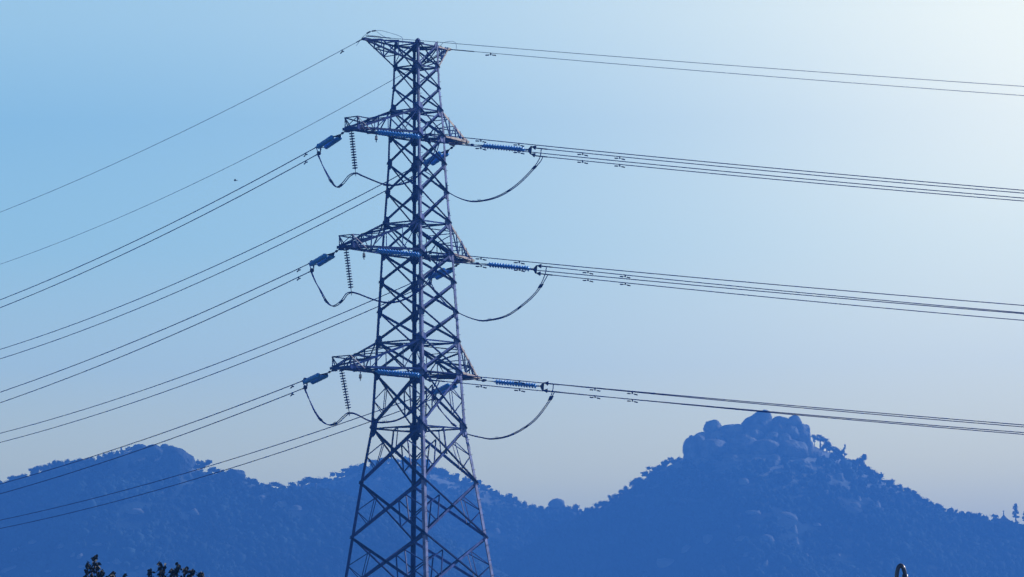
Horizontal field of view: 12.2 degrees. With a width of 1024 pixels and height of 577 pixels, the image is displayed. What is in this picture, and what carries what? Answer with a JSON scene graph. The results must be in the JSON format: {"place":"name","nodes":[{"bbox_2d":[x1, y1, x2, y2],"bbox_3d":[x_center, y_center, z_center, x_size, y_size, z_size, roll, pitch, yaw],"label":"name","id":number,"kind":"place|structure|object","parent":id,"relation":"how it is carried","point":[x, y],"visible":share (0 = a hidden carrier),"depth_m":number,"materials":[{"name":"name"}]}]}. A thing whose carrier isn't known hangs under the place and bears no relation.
{"place":"outdoors","nodes":[
{"label":"outdoors","id":0,"kind":"place"},
{"bbox_2d":[0,451,508,576],"bbox_3d":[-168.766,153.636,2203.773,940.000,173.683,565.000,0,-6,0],"label":"hill","id":1,"kind":"structure","parent":0,"point":[90,550],"depth_m":2209.97,"materials":[{"name":"blue plant"}]},
{"bbox_2d":[125,508,143,514],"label":"outcrop","id":2,"kind":"object","parent":1,"relation":"on","point":[135,511],"visible":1,"depth_m":2207.99,"materials":[{"name":"stone"}]},
{"bbox_2d":[131,444,145,453],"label":"boulder","id":3,"kind":"object","parent":1,"relation":"on","point":[136,447],"visible":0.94,"depth_m":2291.31,"materials":[{"name":"blue stone"}]},
{"bbox_2d":[142,444,162,455],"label":"boulder","id":4,"kind":"object","parent":1,"relation":"on","point":[153,450],"visible":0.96,"depth_m":2289.36,"materials":[{"name":"blue stone"}]},
{"bbox_2d":[158,446,195,476],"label":"boulder","id":5,"kind":"object","parent":1,"relation":"on","point":[172,458],"visible":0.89,"depth_m":2274.94,"materials":[{"name":"blue stone"}]},
{"bbox_2d":[193,459,211,470],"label":"ridge tree","id":6,"kind":"object","parent":1,"relation":"on","point":[200,464],"visible":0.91,"depth_m":2304.55,"materials":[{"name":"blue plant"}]},
{"bbox_2d":[225,469,245,479],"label":"boulder","id":7,"kind":"object","parent":1,"relation":"on","point":[233,473],"visible":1,"depth_m":2295.10,"materials":[{"name":"blue stone"}]},
{"bbox_2d":[0,450,516,576],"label":"forest","id":8,"kind":"object","parent":1,"relation":"on","point":[224,552],"visible":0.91,"depth_m":2230.88,"materials":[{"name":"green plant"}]},
{"bbox_2d":[273,500,286,507],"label":"outcrop","id":9,"kind":"object","parent":1,"relation":"on","point":[282,503],"visible":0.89,"depth_m":2268.33,"materials":[{"name":"stone"}]},
{"bbox_2d":[269,482,291,487],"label":"ridge tree","id":10,"kind":"object","parent":1,"relation":"on","point":[276,484],"visible":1,"depth_m":2301.31,"materials":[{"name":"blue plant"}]},
{"bbox_2d":[288,505,302,509],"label":"outcrop","id":11,"kind":"object","parent":1,"relation":"on","point":[296,507],"visible":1,"depth_m":2264.72,"materials":[{"name":"stone"}]},
{"bbox_2d":[288,477,314,489],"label":"ridge tree","id":12,"kind":"object","parent":1,"relation":"on","point":[303,481],"visible":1,"depth_m":2300.36,"materials":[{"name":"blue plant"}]},
{"bbox_2d":[287,463,580,563],"bbox_3d":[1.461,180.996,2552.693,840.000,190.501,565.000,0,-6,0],"label":"hill","id":13,"kind":"structure","parent":0,"point":[501,536],"depth_m":2628.96,"materials":[{"name":"blue plant"}]},
{"bbox_2d":[329,471,344,479],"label":"ridge tree","id":14,"kind":"object","parent":13,"relation":"on","point":[340,474],"visible":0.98,"depth_m":2652.60,"materials":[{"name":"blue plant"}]},
{"bbox_2d":[286,463,582,565],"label":"forest","id":15,"kind":"object","parent":13,"relation":"on","point":[513,521],"visible":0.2,"depth_m":2615.84,"materials":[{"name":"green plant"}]},
{"bbox_2d":[446,473,459,480],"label":"ridge tree","id":16,"kind":"object","parent":13,"relation":"on","point":[455,476],"visible":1,"depth_m":2651.80,"materials":[{"name":"blue plant"}]},
{"bbox_2d":[499,493,512,502],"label":"ridge tree","id":17,"kind":"object","parent":13,"relation":"on","point":[507,496],"visible":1,"depth_m":2648.85,"materials":[{"name":"blue plant"}]},
{"bbox_2d":[548,498,564,508],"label":"boulder","id":18,"kind":"object","parent":13,"relation":"on","point":[556,502],"visible":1,"depth_m":2648.97,"materials":[{"name":"stone"}]},
{"bbox_2d":[0,0,1023,523],"label":"sky","id":19,"kind":"structure","parent":0,"point":[87,86],"materials":[{"name":"blue"}]},
{"bbox_2d":[503,438,1023,576],"bbox_3d":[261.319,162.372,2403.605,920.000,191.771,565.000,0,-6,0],"label":"hill","id":20,"kind":"structure","parent":0,"point":[678,556],"depth_m":2417.45,"materials":[{"name":"blue plant"}]},
{"bbox_2d":[656,558,673,567],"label":"outcrop","id":21,"kind":"object","parent":20,"relation":"on","point":[662,562],"visible":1,"depth_m":2394.07,"materials":[{"name":"stone"}]},
{"bbox_2d":[683,434,704,462],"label":"boulder","id":22,"kind":"object","parent":20,"relation":"on","point":[691,445],"visible":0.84,"depth_m":2486.59,"materials":[{"name":"stone"}]},
{"bbox_2d":[699,439,729,459],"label":"boulder","id":23,"kind":"object","parent":20,"relation":"on","point":[709,448],"visible":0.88,"depth_m":2477.81,"materials":[{"name":"stone"}]},
{"bbox_2d":[704,431,724,440],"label":"boulder","id":24,"kind":"object","parent":20,"relation":"on","point":[715,435],"visible":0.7,"depth_m":2498.28,"materials":[{"name":"stone"}]},
{"bbox_2d":[703,420,721,433],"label":"boulder","id":25,"kind":"object","parent":24,"relation":"on","point":[710,426],"visible":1,"depth_m":2502.97,"materials":[{"name":"stone"}]},
{"bbox_2d":[719,424,742,442],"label":"boulder","id":26,"kind":"object","parent":20,"relation":"on","point":[729,431],"visible":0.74,"depth_m":2498.45,"materials":[{"name":"stone"}]},
{"bbox_2d":[727,435,755,453],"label":"boulder","id":27,"kind":"object","parent":20,"relation":"on","point":[740,444],"visible":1,"depth_m":2471.62,"materials":[{"name":"stone"}]},
{"bbox_2d":[738,478,749,484],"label":"outcrop","id":28,"kind":"object","parent":20,"relation":"on","point":[743,481],"visible":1,"depth_m":2426.32,"materials":[{"name":"stone"}]},
{"bbox_2d":[742,428,763,439],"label":"boulder","id":29,"kind":"object","parent":20,"relation":"on","point":[756,434],"visible":0.78,"depth_m":2495.27,"materials":[{"name":"stone"}]},
{"bbox_2d":[745,510,760,514],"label":"outcrop","id":30,"kind":"object","parent":20,"relation":"on","point":[753,512],"visible":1,"depth_m":2392.84,"materials":[{"name":"stone"}]},
{"bbox_2d":[741,410,772,435],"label":"boulder","id":31,"kind":"object","parent":20,"relation":"on","point":[762,422],"visible":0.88,"depth_m":2501.20,"materials":[{"name":"stone"}]},
{"bbox_2d":[492,437,1023,576],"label":"forest","id":32,"kind":"object","parent":20,"relation":"on","point":[968,542],"visible":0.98,"depth_m":2424.06,"materials":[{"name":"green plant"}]},
{"bbox_2d":[750,439,778,454],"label":"boulder","id":33,"kind":"object","parent":20,"relation":"on","point":[766,446],"visible":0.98,"depth_m":2466.95,"materials":[{"name":"stone"}]},
{"bbox_2d":[760,534,773,540],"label":"outcrop","id":34,"kind":"object","parent":20,"relation":"on","point":[765,537],"visible":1,"depth_m":2370.12,"materials":[{"name":"stone"}]},
{"bbox_2d":[763,432,777,439],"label":"boulder","id":35,"kind":"object","parent":20,"relation":"on","point":[769,435],"visible":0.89,"depth_m":2491.71,"materials":[{"name":"stone"}]},
{"bbox_2d":[765,455,780,465],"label":"boulder","id":36,"kind":"object","parent":20,"relation":"on","point":[773,460],"visible":1,"depth_m":2449.85,"materials":[{"name":"stone"}]},
{"bbox_2d":[771,421,785,437],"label":"boulder","id":37,"kind":"object","parent":20,"relation":"on","point":[779,427],"visible":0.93,"depth_m":2499.14,"materials":[{"name":"stone"}]},
{"bbox_2d":[772,416,788,425],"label":"boulder","id":38,"kind":"object","parent":37,"relation":"on","point":[781,419],"visible":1,"depth_m":2503.97,"materials":[{"name":"stone"}]},
{"bbox_2d":[778,433,791,440],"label":"boulder","id":39,"kind":"object","parent":20,"relation":"on","point":[784,437],"visible":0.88,"depth_m":2491.25,"materials":[{"name":"stone"}]},
{"bbox_2d":[780,512,797,520],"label":"outcrop","id":40,"kind":"object","parent":20,"relation":"on","point":[791,515],"visible":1,"depth_m":2401.83,"materials":[{"name":"stone"}]},
{"bbox_2d":[784,425,799,438],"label":"boulder","id":41,"kind":"object","parent":20,"relation":"on","point":[792,432],"visible":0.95,"depth_m":2497.90,"materials":[{"name":"stone"}]},
{"bbox_2d":[787,415,801,425],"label":"boulder","id":42,"kind":"object","parent":41,"relation":"on","point":[793,420],"visible":0.97,"depth_m":2503.62,"materials":[{"name":"stone"}]},
{"bbox_2d":[777,439,808,457],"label":"boulder","id":43,"kind":"object","parent":20,"relation":"on","point":[792,448],"visible":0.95,"depth_m":2466.69,"materials":[{"name":"stone"}]},
{"bbox_2d":[790,459,811,469],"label":"boulder","id":44,"kind":"object","parent":20,"relation":"on","point":[807,465],"visible":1,"depth_m":2456.10,"materials":[{"name":"stone"}]},
{"bbox_2d":[795,424,810,441],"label":"boulder","id":45,"kind":"object","parent":20,"relation":"on","point":[804,432],"visible":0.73,"depth_m":2500.55,"materials":[{"name":"stone"}]},
{"bbox_2d":[804,440,814,456],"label":"boulder","id":46,"kind":"object","parent":20,"relation":"on","point":[810,446],"visible":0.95,"depth_m":2477.12,"materials":[{"name":"stone"}]},
{"bbox_2d":[812,446,821,457],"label":"boulder","id":47,"kind":"object","parent":20,"relation":"on","point":[818,451],"visible":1,"depth_m":2479.31,"materials":[{"name":"stone"}]},
{"bbox_2d":[811,434,827,449],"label":"ridge tree","id":48,"kind":"object","parent":20,"relation":"on","point":[819,438],"visible":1,"depth_m":2504.70,"materials":[{"name":"blue plant"}]},
{"bbox_2d":[821,441,832,451],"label":"ridge tree","id":49,"kind":"object","parent":20,"relation":"on","point":[826,443],"visible":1,"depth_m":2504.06,"materials":[{"name":"blue plant"}]},
{"bbox_2d":[834,473,843,481],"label":"outcrop","id":50,"kind":"object","parent":20,"relation":"on","point":[839,476],"visible":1,"depth_m":2456.48,"materials":[{"name":"stone"}]},
{"bbox_2d":[852,454,866,468],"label":"ridge tree","id":51,"kind":"object","parent":20,"relation":"on","point":[863,458],"visible":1,"depth_m":2502.71,"materials":[{"name":"blue plant"}]},
{"bbox_2d":[863,466,874,475],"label":"ridge tree","id":52,"kind":"object","parent":20,"relation":"on","point":[871,471],"visible":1,"depth_m":2500.85,"materials":[{"name":"blue plant"}]},
{"bbox_2d":[1012,503,1019,523],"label":"ridge tree","id":53,"kind":"object","parent":20,"relation":"on","point":[1015,507],"visible":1,"depth_m":2499.80,"materials":[{"name":"blue plant"}]},
{"label":"ground","id":54,"kind":"structure","parent":0,"visible":0},
{"bbox_2d":[83,554,127,576],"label":"broadleaf tree","id":55,"kind":"object","parent":54,"relation":"on","point":[97,567],"visible":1,"depth_m":91.92,"materials":[{"name":"black plant"}]},
{"bbox_2d":[147,561,204,576],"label":"broadleaf tree","id":56,"kind":"object","parent":54,"relation":"on","point":[174,572],"visible":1,"depth_m":92.94,"materials":[{"name":"black plant"}]},
{"bbox_2d":[330,37,493,576],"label":"lattice pylon","id":57,"kind":"object","parent":54,"relation":"on","point":[418,426],"visible":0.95,"depth_m":267.51,"materials":[{"name":"blue metal"}]},
{"bbox_2d":[1,39,361,211],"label":"earth wire","id":58,"kind":"object","parent":57,"relation":"attached to","point":[201,122],"visible":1,"depth_m":296.16,"materials":[{"name":"metal"}]},
{"bbox_2d":[2,47,448,263],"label":"earth wire","id":59,"kind":"object","parent":57,"relation":"attached to","point":[227,167],"visible":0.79,"depth_m":313.56,"materials":[{"name":"metal"}]},
{"bbox_2d":[303,370,332,389],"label":"tension insulator","id":60,"kind":"object","parent":57,"relation":"attached to","point":[315,378],"visible":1,"depth_m":265.51,"materials":[{"name":"metal"}]},
{"bbox_2d":[0,388,302,493],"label":"conductor","id":61,"kind":"object","parent":60,"relation":"attached to","point":[162,441],"visible":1,"depth_m":295.19,"materials":[{"name":"metal"}]},
{"bbox_2d":[1,381,301,483],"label":"conductor","id":62,"kind":"object","parent":60,"relation":"attached to","point":[160,433],"visible":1,"depth_m":294.77,"materials":[{"name":"metal"}]},
{"bbox_2d":[302,373,438,425],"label":"jumper loop","id":63,"kind":"object","parent":62,"relation":"hanging from","point":[384,421],"visible":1,"depth_m":261.94,"materials":[{"name":"metal"}]},
{"bbox_2d":[309,249,339,271],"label":"tension insulator","id":64,"kind":"object","parent":57,"relation":"attached to","point":[322,259],"visible":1,"depth_m":266.49,"materials":[{"name":"metal"}]},
{"bbox_2d":[1,263,308,391],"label":"conductor","id":65,"kind":"object","parent":64,"relation":"attached to","point":[298,269],"visible":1,"depth_m":296.94,"materials":[{"name":"metal"}]},
{"bbox_2d":[0,271,309,402],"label":"conductor","id":66,"kind":"object","parent":64,"relation":"attached to","point":[166,337],"visible":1,"depth_m":296.80,"materials":[{"name":"metal"}]},
{"bbox_2d":[309,253,439,306],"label":"jumper loop","id":67,"kind":"object","parent":64,"relation":"hanging from","point":[342,299],"visible":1,"depth_m":263.00,"materials":[{"name":"metal"}]},
{"bbox_2d":[316,131,344,154],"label":"tension insulator","id":68,"kind":"object","parent":57,"relation":"attached to","point":[329,141],"visible":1,"depth_m":267.37,"materials":[{"name":"ceramic"}]},
{"bbox_2d":[0,147,315,299],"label":"conductor","id":69,"kind":"object","parent":68,"relation":"attached to","point":[168,224],"visible":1,"depth_m":298.07,"materials":[{"name":"metal"}]},
{"bbox_2d":[0,154,316,307],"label":"conductor","id":70,"kind":"object","parent":68,"relation":"attached to","point":[170,231],"visible":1,"depth_m":299.24,"materials":[{"name":"metal"}]},
{"bbox_2d":[339,369,350,415],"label":"suspension insulator","id":71,"kind":"object","parent":57,"relation":"hanging from","point":[345,389],"visible":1,"depth_m":262.33,"materials":[{"name":"metal"}]},
{"bbox_2d":[343,249,352,294],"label":"suspension insulator","id":72,"kind":"object","parent":57,"relation":"hanging from","point":[348,268],"visible":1,"depth_m":263.37,"materials":[{"name":"metal"}]},
{"bbox_2d":[349,130,357,175],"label":"suspension insulator","id":73,"kind":"object","parent":57,"relation":"hanging from","point":[353,152],"visible":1,"depth_m":264.45,"materials":[{"name":"ceramic"}]},
{"bbox_2d":[316,135,439,187],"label":"jumper loop","id":74,"kind":"object","parent":73,"relation":"hanging from","point":[383,184],"visible":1,"depth_m":264.07,"materials":[{"name":"metal"}]},
{"bbox_2d":[350,369,431,381],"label":"tension insulator","id":75,"kind":"object","parent":57,"relation":"attached to","point":[400,373],"visible":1,"depth_m":261.60,"materials":[{"name":"metal"}]},
{"bbox_2d":[432,372,1023,424],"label":"conductor","id":76,"kind":"object","parent":75,"relation":"attached to","point":[715,398],"visible":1,"depth_m":259.94,"materials":[{"name":"metal"}]},
{"bbox_2d":[432,380,1023,432],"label":"conductor","id":77,"kind":"object","parent":75,"relation":"attached to","point":[716,406],"visible":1,"depth_m":259.87,"materials":[{"name":"metal"}]},
{"bbox_2d":[352,248,431,261],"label":"tension insulator","id":78,"kind":"object","parent":57,"relation":"attached to","point":[397,252],"visible":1,"depth_m":262.74,"materials":[{"name":"metal"}]},
{"bbox_2d":[432,252,1023,305],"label":"conductor","id":79,"kind":"object","parent":78,"relation":"attached to","point":[716,279],"visible":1,"depth_m":261.08,"materials":[{"name":"metal"}]},
{"bbox_2d":[432,259,1023,313],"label":"conductor","id":80,"kind":"object","parent":78,"relation":"attached to","point":[712,286],"visible":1,"depth_m":261.04,"materials":[{"name":"metal"}]},
{"bbox_2d":[357,129,431,143],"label":"tension insulator","id":81,"kind":"object","parent":57,"relation":"attached to","point":[398,134],"visible":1,"depth_m":263.87,"materials":[{"name":"ceramic"}]},
{"bbox_2d":[432,134,1023,190],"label":"conductor","id":82,"kind":"object","parent":81,"relation":"attached to","point":[713,162],"visible":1,"depth_m":262.19,"materials":[{"name":"metal"}]},
{"bbox_2d":[432,141,1023,198],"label":"conductor","id":83,"kind":"object","parent":81,"relation":"attached to","point":[714,170],"visible":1,"depth_m":262.14,"materials":[{"name":"metal"}]},
{"bbox_2d":[423,145,454,170],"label":"tension insulator","id":84,"kind":"object","parent":57,"relation":"attached to","point":[433,162],"visible":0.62,"depth_m":275.38,"materials":[{"name":"ceramic"}]},
{"bbox_2d":[0,171,405,349],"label":"conductor","id":85,"kind":"object","parent":84,"relation":"attached to","point":[213,266],"visible":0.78,"depth_m":317.75,"materials":[{"name":"metal"}]},
{"bbox_2d":[424,148,542,201],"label":"jumper loop","id":86,"kind":"object","parent":85,"relation":"hanging from","point":[521,180],"visible":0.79,"depth_m":272.95,"materials":[{"name":"metal"}]},
{"bbox_2d":[0,173,417,358],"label":"conductor","id":87,"kind":"object","parent":84,"relation":"attached to","point":[215,274],"visible":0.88,"depth_m":317.04,"materials":[{"name":"metal"}]},
{"bbox_2d":[428,264,457,284],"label":"tension insulator","id":88,"kind":"object","parent":57,"relation":"attached to","point":[437,276],"visible":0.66,"depth_m":274.68,"materials":[{"name":"metal"}]},
{"bbox_2d":[0,283,410,433],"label":"conductor","id":89,"kind":"object","parent":88,"relation":"attached to","point":[216,363],"visible":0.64,"depth_m":317.68,"materials":[{"name":"metal"}]},
{"bbox_2d":[432,266,547,321],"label":"jumper loop","id":90,"kind":"object","parent":89,"relation":"hanging from","point":[528,300],"visible":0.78,"depth_m":272.50,"materials":[{"name":"metal"}]},
{"bbox_2d":[0,285,426,442],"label":"conductor","id":91,"kind":"object","parent":88,"relation":"attached to","point":[211,374],"visible":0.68,"depth_m":318.79,"materials":[{"name":"metal"}]},
{"bbox_2d":[433,381,459,399],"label":"tension insulator","id":92,"kind":"object","parent":57,"relation":"attached to","point":[443,389],"visible":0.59,"depth_m":273.28,"materials":[{"name":"metal"}]},
{"bbox_2d":[1,393,427,519],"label":"conductor","id":93,"kind":"object","parent":92,"relation":"attached to","point":[213,464],"visible":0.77,"depth_m":317.10,"materials":[{"name":"metal"}]},
{"bbox_2d":[0,399,430,528],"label":"conductor","id":94,"kind":"object","parent":92,"relation":"attached to","point":[213,473],"visible":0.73,"depth_m":318.62,"materials":[{"name":"metal"}]},
{"bbox_2d":[433,384,554,439],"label":"jumper loop","id":95,"kind":"object","parent":94,"relation":"hanging from","point":[532,421],"visible":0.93,"depth_m":272.00,"materials":[{"name":"metal"}]},
{"bbox_2d":[467,143,535,156],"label":"tension insulator","id":96,"kind":"object","parent":57,"relation":"attached to","point":[508,147],"visible":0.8,"depth_m":271.29,"materials":[{"name":"metal"}]},
{"bbox_2d":[535,155,1022,200],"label":"conductor","id":97,"kind":"object","parent":96,"relation":"attached to","point":[765,178],"visible":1,"depth_m":269.86,"materials":[{"name":"metal"}]},
{"bbox_2d":[536,147,1023,193],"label":"conductor","id":98,"kind":"object","parent":96,"relation":"attached to","point":[770,171],"visible":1,"depth_m":269.87,"materials":[{"name":"metal"}]},
{"bbox_2d":[473,262,541,275],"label":"tension insulator","id":99,"kind":"object","parent":57,"relation":"attached to","point":[514,266],"visible":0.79,"depth_m":270.83,"materials":[{"name":"metal"}]},
{"bbox_2d":[541,273,1023,320],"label":"conductor","id":100,"kind":"object","parent":99,"relation":"attached to","point":[769,297],"visible":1,"depth_m":269.43,"materials":[{"name":"metal"}]},
{"bbox_2d":[542,266,1023,312],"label":"conductor","id":101,"kind":"object","parent":99,"relation":"attached to","point":[772,289],"visible":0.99,"depth_m":269.44,"materials":[{"name":"metal"}]},
{"bbox_2d":[478,379,548,392],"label":"tension insulator","id":102,"kind":"object","parent":57,"relation":"attached to","point":[512,383],"visible":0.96,"depth_m":270.19,"materials":[{"name":"metal"}]},
{"bbox_2d":[548,390,1023,434],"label":"conductor","id":103,"kind":"object","parent":102,"relation":"attached to","point":[817,416],"visible":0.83,"depth_m":268.44,"materials":[{"name":"metal"}]},
{"bbox_2d":[551,383,1023,426],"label":"conductor","id":104,"kind":"object","parent":102,"relation":"attached to","point":[797,407],"visible":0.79,"depth_m":268.66,"materials":[{"name":"metal"}]},
{"bbox_2d":[366,36,1023,86],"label":"earth wire","id":105,"kind":"object","parent":57,"relation":"attached to","point":[678,61],"visible":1,"depth_m":264.23,"materials":[{"name":"metal"}]},
{"bbox_2d":[450,49,1023,95],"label":"earth wire","id":106,"kind":"object","parent":57,"relation":"attached to","point":[718,72],"visible":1,"depth_m":270.13,"materials":[{"name":"metal"}]},
{"bbox_2d":[895,563,907,576],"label":"bent pipe","id":107,"kind":"object","parent":54,"relation":"on","point":[902,567],"visible":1,"depth_m":117.88,"materials":[{"name":"metal"}]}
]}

